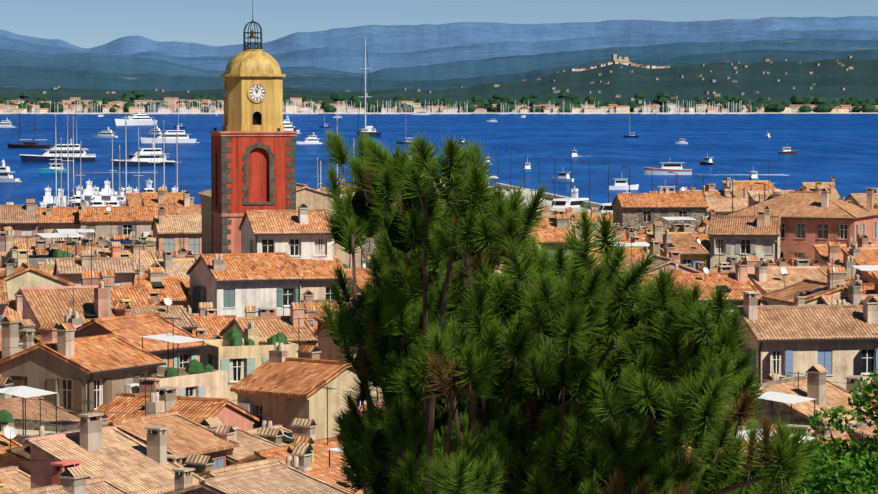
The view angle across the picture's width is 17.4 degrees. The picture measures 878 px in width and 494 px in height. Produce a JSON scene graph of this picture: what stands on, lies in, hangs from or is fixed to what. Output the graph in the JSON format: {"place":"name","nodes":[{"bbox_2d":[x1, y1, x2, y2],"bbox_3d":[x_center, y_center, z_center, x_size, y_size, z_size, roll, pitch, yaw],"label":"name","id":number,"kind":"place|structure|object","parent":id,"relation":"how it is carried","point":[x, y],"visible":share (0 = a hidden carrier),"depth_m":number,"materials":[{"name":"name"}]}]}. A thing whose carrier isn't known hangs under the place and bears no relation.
{"place":"outdoors","nodes":[
{"label":"outdoors","id":0,"kind":"place"},
{"bbox_2d":[209,1,297,253],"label":"bell tower","id":1,"kind":"structure","parent":0,"point":[253,153],"depth_m":246.64,"materials":[{"name":"red"}]},
{"bbox_2d":[0,114,877,206],"bbox_3d":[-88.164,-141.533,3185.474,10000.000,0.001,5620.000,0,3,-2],"label":"sea","id":2,"kind":"structure","parent":0,"point":[842,149],"depth_m":1393.55,"materials":[{"name":"blue liquid"}]},
{"bbox_2d":[0,159,21,181],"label":"yacht","id":3,"kind":"object","parent":2,"relation":"on","point":[6,174],"visible":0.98,"depth_m":795.91,"materials":[{"name":"white plastic"}]},
{"bbox_2d":[7,113,50,147],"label":"schooner","id":4,"kind":"object","parent":2,"relation":"on","point":[33,144],"visible":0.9,"depth_m":1344.27,"materials":[{"name":"black"}]},
{"bbox_2d":[49,113,63,206],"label":"sailboat","id":5,"kind":"object","parent":2,"relation":"on","point":[56,172],"visible":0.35,"depth_m":537.92,"materials":[{"name":"white"}]},
{"bbox_2d":[19,140,96,161],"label":"yacht","id":6,"kind":"object","parent":2,"relation":"on","point":[45,156],"visible":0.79,"depth_m":1048.85,"materials":[{"name":"white"}]},
{"bbox_2d":[61,116,75,206],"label":"sailboat","id":7,"kind":"object","parent":2,"relation":"on","point":[67,160],"visible":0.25,"depth_m":540.03,"materials":[{"name":"white"}]},
{"bbox_2d":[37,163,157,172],"bbox_3d":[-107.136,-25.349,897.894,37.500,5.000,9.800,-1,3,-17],"label":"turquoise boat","id":8,"kind":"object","parent":2,"relation":"on","point":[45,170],"visible":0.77,"depth_m":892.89,"materials":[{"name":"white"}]},
{"bbox_2d":[115,110,157,125],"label":"yacht","id":9,"kind":"object","parent":2,"relation":"on","point":[139,118],"visible":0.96,"depth_m":2495.21,"materials":[{"name":"white"}]},
{"bbox_2d":[111,127,177,166],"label":"yacht","id":10,"kind":"object","parent":2,"relation":"on","point":[145,154],"visible":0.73,"depth_m":981.60,"materials":[{"name":"white"}]},
{"bbox_2d":[140,126,198,142],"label":"yacht","id":11,"kind":"object","parent":2,"relation":"on","point":[169,136],"visible":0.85,"depth_m":1497.50,"materials":[{"name":"white"}]},
{"bbox_2d":[356,39,381,137],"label":"sailboat","id":12,"kind":"object","parent":2,"relation":"on","point":[371,132],"visible":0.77,"depth_m":1711.79,"materials":[{"name":"white"}]},
{"bbox_2d":[551,186,588,207],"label":"motor yacht","id":13,"kind":"object","parent":2,"relation":"on","point":[574,200],"visible":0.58,"depth_m":487.61,"materials":[{"name":"white plastic"}]},
{"bbox_2d":[443,146,764,224],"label":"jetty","id":14,"kind":"object","parent":2,"relation":"on","point":[550,198],"visible":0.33,"depth_m":487.21,"materials":[{"name":"concrete"}]},
{"bbox_2d":[607,179,638,189],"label":"boat","id":15,"kind":"object","parent":2,"relation":"on","point":[620,184],"visible":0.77,"depth_m":729.21,"materials":[{"name":"white plastic"}]},
{"bbox_2d":[643,162,786,174],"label":"excursion boat","id":16,"kind":"object","parent":2,"relation":"on","point":[667,167],"visible":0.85,"depth_m":871.79,"materials":[{"name":"white plastic"}]},
{"bbox_2d":[0,58,877,112],"bbox_3d":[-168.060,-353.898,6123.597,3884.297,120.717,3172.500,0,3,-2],"label":"hills","id":17,"kind":"structure","parent":0,"point":[830,78],"depth_m":5691.29,"materials":[{"name":"green plant"}]},
{"bbox_2d":[17,54,852,102],"bbox_3d":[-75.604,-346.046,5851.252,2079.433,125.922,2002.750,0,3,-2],"label":"distant houses","id":18,"kind":"structure","parent":17,"relation":"on","point":[620,60],"depth_m":6104.10,"materials":[{"name":"brown"}]},
{"bbox_2d":[0,16,877,56],"bbox_3d":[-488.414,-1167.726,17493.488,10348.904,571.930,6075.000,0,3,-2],"label":"mountains","id":19,"kind":"structure","parent":0,"point":[393,38],"depth_m":17672.22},
{"bbox_2d":[0,89,877,113],"bbox_3d":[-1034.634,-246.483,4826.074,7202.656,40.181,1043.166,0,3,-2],"label":"shore town","id":20,"kind":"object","parent":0,"point":[571,104],"visible":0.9,"depth_m":4578.31,"materials":[{"name":"paint"}]},
{"bbox_2d":[0,38,877,80],"bbox_3d":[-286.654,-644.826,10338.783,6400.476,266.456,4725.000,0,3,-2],"label":"mountains","id":21,"kind":"structure","parent":0,"point":[514,64],"depth_m":10311.47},
{"bbox_2d":[0,49,877,91],"bbox_3d":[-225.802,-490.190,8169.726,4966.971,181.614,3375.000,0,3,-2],"label":"hills","id":22,"kind":"structure","parent":0,"point":[25,77],"depth_m":8104.10,"materials":[{"name":"green plant"}]},
{"bbox_2d":[0,29,877,73],"bbox_3d":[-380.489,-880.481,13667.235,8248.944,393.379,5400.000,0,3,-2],"label":"mountains","id":23,"kind":"structure","parent":0,"point":[341,59],"depth_m":13701.71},
{"bbox_2d":[0,0,877,47],"label":"sky","id":24,"kind":"structure","parent":0,"point":[80,23],"materials":[{"name":"blue"}]},
{"bbox_3d":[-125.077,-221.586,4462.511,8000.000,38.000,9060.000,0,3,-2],"label":"ground","id":25,"kind":"structure","parent":0,"visible":0},
{"bbox_2d":[0,269,7,325],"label":"house","id":26,"kind":"structure","parent":25,"relation":"on","point":[3,297],"depth_m":181.39,"materials":[{"name":"tile"}]},
{"bbox_2d":[0,315,19,376],"bbox_3d":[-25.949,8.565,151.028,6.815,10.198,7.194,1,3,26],"label":"chimney","id":27,"kind":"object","parent":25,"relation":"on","point":[10,332],"depth_m":152.26,"materials":[{"name":"paint"}]},
{"bbox_2d":[0,426,22,453],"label":"house","id":28,"kind":"structure","parent":25,"relation":"on","point":[8,435],"depth_m":133.36,"materials":[{"name":"paint"}]},
{"bbox_2d":[5,290,22,319],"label":"house","id":29,"kind":"structure","parent":25,"relation":"on","point":[15,306],"depth_m":186.16,"materials":[{"name":"paint"}]},
{"bbox_2d":[0,466,30,492],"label":"house","id":30,"kind":"structure","parent":25,"relation":"on","point":[15,479],"depth_m":124.60,"materials":[{"name":"tile"}]},
{"bbox_2d":[0,319,35,340],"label":"house","id":31,"kind":"structure","parent":25,"relation":"on","point":[27,323],"depth_m":165.57,"materials":[{"name":"tile"}]},
{"bbox_2d":[0,199,38,235],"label":"house","id":32,"kind":"structure","parent":25,"relation":"on","point":[21,220],"depth_m":287.74,"materials":[{"name":"tile"}]},
{"bbox_2d":[0,226,39,264],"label":"house","id":33,"kind":"structure","parent":25,"relation":"on","point":[21,244],"depth_m":268.13,"materials":[{"name":"tile"}]},
{"bbox_2d":[0,397,54,474],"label":"house","id":34,"kind":"structure","parent":25,"relation":"on","point":[19,453],"depth_m":126.26,"materials":[{"name":"tile"}]},
{"bbox_2d":[0,322,58,351],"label":"house","id":35,"kind":"structure","parent":25,"relation":"on","point":[27,339],"depth_m":157.02,"materials":[{"name":"paint"}]},
{"bbox_2d":[0,237,77,296],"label":"house","id":36,"kind":"structure","parent":25,"relation":"on","point":[23,272],"depth_m":197.34,"materials":[{"name":"paint"}]},
{"bbox_2d":[0,377,79,421],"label":"house","id":37,"kind":"structure","parent":25,"relation":"on","point":[10,404],"depth_m":146.67,"materials":[{"name":"tile"}]},
{"bbox_2d":[1,233,84,268],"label":"terrace","id":38,"kind":"structure","parent":25,"relation":"on","point":[34,260],"depth_m":241.94,"materials":[{"name":"paint"}]},
{"bbox_2d":[0,386,107,445],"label":"terrace","id":39,"kind":"structure","parent":25,"relation":"on","point":[25,428],"depth_m":139.54,"materials":[{"name":"fabric"}]},
{"bbox_2d":[37,190,79,243],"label":"house","id":40,"kind":"structure","parent":25,"relation":"on","point":[52,219],"depth_m":359.40,"materials":[{"name":"tile"}]},
{"bbox_2d":[34,239,83,254],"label":"house","id":41,"kind":"structure","parent":25,"relation":"on","point":[41,248],"depth_m":267.93,"materials":[{"name":"tile"}]},
{"bbox_2d":[34,287,86,336],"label":"house","id":42,"kind":"structure","parent":25,"relation":"on","point":[75,320],"depth_m":173.02,"materials":[{"name":"paint"}]},
{"bbox_2d":[19,279,115,334],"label":"house","id":43,"kind":"structure","parent":25,"relation":"on","point":[41,305],"depth_m":179.27,"materials":[{"name":"tile"}]},
{"bbox_2d":[8,460,130,493],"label":"house","id":44,"kind":"structure","parent":25,"relation":"on","point":[69,477],"depth_m":106.55,"materials":[{"name":"tile"}]},
{"bbox_2d":[56,229,94,244],"bbox_3d":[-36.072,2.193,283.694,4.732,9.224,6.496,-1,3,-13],"label":"awning","id":45,"kind":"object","parent":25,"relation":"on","point":[87,241],"depth_m":283.99,"materials":[{"name":"fabric"}]},
{"bbox_2d":[0,322,165,417],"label":"house","id":46,"kind":"structure","parent":25,"relation":"on","point":[99,370],"depth_m":148.61,"materials":[{"name":"tile"}]},
{"bbox_2d":[53,234,137,285],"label":"house","id":47,"kind":"structure","parent":25,"relation":"on","point":[70,269],"depth_m":214.84,"materials":[{"name":"tile"}]},
{"bbox_2d":[24,400,203,493],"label":"house","id":48,"kind":"structure","parent":25,"relation":"on","point":[121,459],"depth_m":118.63,"materials":[{"name":"tile"}]},
{"bbox_2d":[80,244,155,306],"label":"house","id":49,"kind":"structure","parent":25,"relation":"on","point":[138,295],"depth_m":186.01,"materials":[{"name":"tile"}]},
{"bbox_2d":[78,199,177,240],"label":"house","id":50,"kind":"structure","parent":25,"relation":"on","point":[96,220],"depth_m":358.24,"materials":[{"name":"tile"}]},
{"bbox_2d":[101,240,160,272],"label":"house","id":51,"kind":"structure","parent":25,"relation":"on","point":[148,258],"depth_m":233.77,"materials":[{"name":"tile"}]},
{"bbox_2d":[74,303,207,367],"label":"house","id":52,"kind":"structure","parent":25,"relation":"on","point":[126,320],"depth_m":163.51,"materials":[{"name":"tile"}]},
{"bbox_2d":[125,190,185,205],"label":"house","id":53,"kind":"structure","parent":25,"relation":"on","point":[133,199],"depth_m":383.51,"materials":[{"name":"tile"}]},
{"bbox_2d":[118,297,196,333],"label":"house","id":54,"kind":"structure","parent":25,"relation":"on","point":[186,322],"depth_m":180.95,"materials":[{"name":"tile"}]},
{"bbox_2d":[135,263,191,311],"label":"house","id":55,"kind":"structure","parent":25,"relation":"on","point":[174,290],"depth_m":217.88,"materials":[{"name":"tile"}]},
{"bbox_2d":[140,186,192,207],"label":"house","id":56,"kind":"structure","parent":25,"relation":"on","point":[182,199],"depth_m":376.79,"materials":[{"name":"tile"}]},
{"bbox_2d":[102,375,238,468],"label":"house","id":57,"kind":"structure","parent":25,"relation":"on","point":[186,436],"depth_m":134.50,"materials":[{"name":"tile"}]},
{"bbox_2d":[84,378,259,429],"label":"house","id":58,"kind":"structure","parent":25,"relation":"on","point":[127,405],"depth_m":147.15,"materials":[{"name":"tile"}]},
{"bbox_2d":[151,198,201,258],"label":"pink house","id":59,"kind":"structure","parent":25,"relation":"on","point":[166,229],"depth_m":296.62,"materials":[{"name":"tile"}]},
{"bbox_2d":[158,251,194,278],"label":"house","id":60,"kind":"structure","parent":25,"relation":"on","point":[178,267],"depth_m":242.09,"materials":[{"name":"tile"}]},
{"bbox_2d":[160,201,201,214],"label":"house","id":61,"kind":"structure","parent":25,"relation":"on","point":[192,211],"depth_m":369.43,"materials":[{"name":"tile"}]},
{"bbox_2d":[140,317,227,397],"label":"house","id":62,"kind":"structure","parent":25,"relation":"on","point":[195,378],"depth_m":156.35,"materials":[{"name":"paint"}]},
{"bbox_2d":[156,303,235,338],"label":"house","id":63,"kind":"structure","parent":25,"relation":"on","point":[211,322],"depth_m":188.63,"materials":[{"name":"tile"}]},
{"bbox_2d":[200,417,280,465],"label":"house","id":64,"kind":"structure","parent":25,"relation":"on","point":[249,443],"depth_m":136.97,"materials":[{"name":"tile"}]},
{"bbox_2d":[186,252,303,316],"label":"house","id":65,"kind":"structure","parent":25,"relation":"on","point":[230,283],"depth_m":215.15,"materials":[{"name":"tile"}]},
{"bbox_2d":[184,442,313,478],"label":"house","id":66,"kind":"structure","parent":25,"relation":"on","point":[202,465],"depth_m":126.12,"materials":[{"name":"tile"}]},
{"bbox_2d":[200,321,298,404],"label":"house","id":67,"kind":"structure","parent":25,"relation":"on","point":[235,355],"depth_m":168.66,"materials":[{"name":"paint"}]},
{"bbox_2d":[244,306,268,316],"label":"house","id":68,"kind":"structure","parent":25,"relation":"on","point":[249,310],"depth_m":202.58,"materials":[{"name":"paint"}]},
{"bbox_2d":[163,463,351,493],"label":"house","id":69,"kind":"structure","parent":25,"relation":"on","point":[285,478],"depth_m":115.55,"materials":[{"name":"tile"}]},
{"bbox_2d":[219,287,317,347],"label":"house","id":70,"kind":"structure","parent":25,"relation":"on","point":[268,326],"depth_m":176.20,"materials":[{"name":"tile"}]},
{"bbox_2d":[197,183,361,267],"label":"church nave","id":71,"kind":"structure","parent":25,"relation":"on","point":[310,198],"depth_m":255.08,"materials":[{"name":"paint"}]},
{"bbox_2d":[245,418,316,445],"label":"house","id":72,"kind":"structure","parent":25,"relation":"on","point":[280,434],"depth_m":143.67,"materials":[{"name":"tile"}]},
{"bbox_2d":[224,386,344,469],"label":"house","id":73,"kind":"structure","parent":25,"relation":"on","point":[320,455],"depth_m":130.37,"materials":[{"name":"tile"}]},
{"bbox_2d":[238,203,332,259],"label":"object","id":74,"kind":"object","parent":25,"relation":"on","point":[299,233],"visible":0.42,"depth_m":230.96,"materials":[{"name":"tile"}]},
{"bbox_2d":[268,290,317,330],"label":"house","id":75,"kind":"structure","parent":25,"relation":"on","point":[312,310],"depth_m":204.31,"materials":[{"name":"paint"}]},
{"bbox_2d":[230,317,382,439],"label":"house","id":76,"kind":"structure","parent":25,"relation":"on","point":[285,405],"depth_m":149.66,"materials":[{"name":"tile"}]},
{"bbox_2d":[292,251,350,299],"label":"house","id":77,"kind":"structure","parent":25,"relation":"on","point":[316,284],"depth_m":228.43,"materials":[{"name":"tile"}]},
{"bbox_2d":[286,456,367,493],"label":"house","id":78,"kind":"structure","parent":25,"relation":"on","point":[330,475],"depth_m":119.75,"materials":[{"name":"tile"}]},
{"bbox_2d":[302,297,351,313],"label":"house","id":79,"kind":"structure","parent":25,"relation":"on","point":[310,303],"depth_m":217.49,"materials":[{"name":"tile"}]},
{"bbox_2d":[314,287,383,378],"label":"house","id":80,"kind":"structure","parent":25,"relation":"on","point":[326,346],"depth_m":172.29,"materials":[{"name":"tile"}]},
{"bbox_2d":[323,191,378,264],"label":"house","id":81,"kind":"structure","parent":25,"relation":"on","point":[365,248],"depth_m":268.73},
{"bbox_2d":[346,256,375,293],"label":"house","id":82,"kind":"structure","parent":25,"relation":"on","point":[361,274],"depth_m":231.18,"materials":[{"name":"tile"}]},
{"bbox_2d":[491,176,541,210],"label":"white house","id":83,"kind":"structure","parent":25,"relation":"on","point":[525,192],"depth_m":389.72,"materials":[{"name":"paint"}]},
{"bbox_2d":[526,210,573,258],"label":"house","id":84,"kind":"structure","parent":25,"relation":"on","point":[558,223],"depth_m":251.16,"materials":[{"name":"tile"}]},
{"bbox_2d":[316,127,824,493],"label":"pine tree","id":85,"kind":"object","parent":25,"relation":"on","point":[515,376],"visible":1,"depth_m":20.81,"materials":[{"name":"green plant"}]},
{"bbox_2d":[589,241,660,262],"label":"house","id":86,"kind":"structure","parent":25,"relation":"on","point":[640,252],"depth_m":247.45,"materials":[{"name":"tile"}]},
{"bbox_2d":[611,187,707,231],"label":"house","id":87,"kind":"structure","parent":25,"relation":"on","point":[632,209],"depth_m":387.21,"materials":[{"name":"tile"}]},
{"bbox_2d":[617,243,704,275],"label":"house","id":88,"kind":"structure","parent":25,"relation":"on","point":[671,258],"depth_m":211.96,"materials":[{"name":"tile"}]},
{"bbox_2d":[646,221,709,266],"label":"house","id":89,"kind":"structure","parent":25,"relation":"on","point":[690,247],"depth_m":258.77,"materials":[{"name":"tile"}]},
{"bbox_2d":[673,224,708,233],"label":"house","id":90,"kind":"structure","parent":25,"relation":"on","point":[681,227],"depth_m":294.57,"materials":[{"name":"paint"}]},
{"bbox_2d":[677,184,720,197],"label":"house","id":91,"kind":"structure","parent":25,"relation":"on","point":[709,188],"depth_m":416.21,"materials":[{"name":"tile"}]},
{"bbox_2d":[640,260,764,316],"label":"house","id":92,"kind":"structure","parent":25,"relation":"on","point":[740,280],"depth_m":195.66,"materials":[{"name":"tile"}]},
{"bbox_2d":[0,206,877,460],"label":"overhead wires","id":93,"kind":"object","parent":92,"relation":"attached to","point":[357,284],"visible":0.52,"depth_m":149.90,"materials":[{"name":"grey metal"}]},
{"bbox_2d":[704,193,747,217],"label":"house","id":94,"kind":"structure","parent":25,"relation":"on","point":[720,206],"depth_m":394.22,"materials":[{"name":"tile"}]},
{"bbox_2d":[709,195,781,266],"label":"tall house","id":95,"kind":"structure","parent":25,"relation":"on","point":[760,240],"depth_m":277.19,"materials":[{"name":"paint"}]},
{"bbox_2d":[722,178,776,197],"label":"house","id":96,"kind":"structure","parent":25,"relation":"on","point":[740,185],"depth_m":454.54,"materials":[{"name":"tile"}]},
{"bbox_2d":[747,189,793,206],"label":"house","id":97,"kind":"structure","parent":25,"relation":"on","point":[759,196],"depth_m":377.36,"materials":[{"name":"tile"}]},
{"bbox_2d":[733,391,823,430],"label":"roof terrace","id":98,"kind":"structure","parent":25,"relation":"on","point":[782,397],"depth_m":140.67,"materials":[{"name":"fabric"}]},
{"bbox_2d":[744,255,826,301],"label":"house","id":99,"kind":"structure","parent":25,"relation":"on","point":[762,276],"depth_m":207.76,"materials":[{"name":"tile"}]},
{"bbox_2d":[736,291,845,306],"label":"house","id":100,"kind":"structure","parent":25,"relation":"on","point":[799,297],"depth_m":182.11,"materials":[{"name":"tile"}]},
{"bbox_2d":[724,162,877,262],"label":"house","id":101,"kind":"structure","parent":25,"relation":"on","point":[808,217],"depth_m":285.73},
{"bbox_2d":[726,258,877,388],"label":"peach house","id":102,"kind":"structure","parent":25,"relation":"on","point":[839,343],"depth_m":168.17,"materials":[{"name":"tile"}]},
{"bbox_2d":[750,364,875,425],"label":"house","id":103,"kind":"structure","parent":25,"relation":"on","point":[822,392],"depth_m":145.11,"materials":[{"name":"tile"}]},
{"bbox_2d":[762,267,870,304],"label":"house","id":104,"kind":"structure","parent":25,"relation":"on","point":[814,293],"depth_m":185.60,"materials":[{"name":"tile"}]},
{"bbox_2d":[783,424,849,458],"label":"house","id":105,"kind":"structure","parent":25,"relation":"on","point":[808,429],"depth_m":127.55,"materials":[{"name":"paint"}]},
{"bbox_2d":[802,176,840,198],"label":"house","id":106,"kind":"structure","parent":25,"relation":"on","point":[812,186],"depth_m":447.08,"materials":[{"name":"tile"}]},
{"bbox_2d":[766,368,877,493],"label":"leafy tree","id":107,"kind":"object","parent":25,"relation":"on","point":[847,470],"visible":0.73,"depth_m":61.94,"materials":[{"name":"green plant"}]},
{"bbox_2d":[811,418,852,440],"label":"house","id":108,"kind":"structure","parent":25,"relation":"on","point":[828,434],"depth_m":133.14,"materials":[{"name":"paint"}]},
{"bbox_2d":[805,256,867,282],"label":"house","id":109,"kind":"structure","parent":25,"relation":"on","point":[848,264],"depth_m":234.95,"materials":[{"name":"paint"}]},
{"bbox_2d":[812,237,872,264],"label":"house","id":110,"kind":"structure","parent":25,"relation":"on","point":[827,253],"depth_m":264.11,"materials":[{"name":"tile"}]},
{"bbox_2d":[820,280,877,304],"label":"house","id":111,"kind":"structure","parent":25,"relation":"on","point":[854,296],"depth_m":184.09,"materials":[{"name":"tile"}]},
{"bbox_2d":[840,243,877,282],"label":"house","id":112,"kind":"structure","parent":25,"relation":"on","point":[865,255],"depth_m":236.79,"materials":[{"name":"tile"}]},
{"bbox_2d":[844,188,877,204],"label":"house","id":113,"kind":"structure","parent":25,"relation":"on","point":[856,198],"depth_m":409.10,"materials":[{"name":"tile"}]},
{"bbox_2d":[845,375,877,406],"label":"house","id":114,"kind":"structure","parent":25,"relation":"on","point":[851,379],"depth_m":149.00,"materials":[{"name":"paint"}]},
{"bbox_2d":[845,265,877,293],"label":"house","id":115,"kind":"structure","parent":25,"relation":"on","point":[863,268],"depth_m":209.54,"materials":[{"name":"paint"}]},
{"bbox_2d":[846,401,877,459],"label":"house","id":116,"kind":"structure","parent":25,"relation":"on","point":[864,428],"depth_m":121.61,"materials":[{"name":"tile"}]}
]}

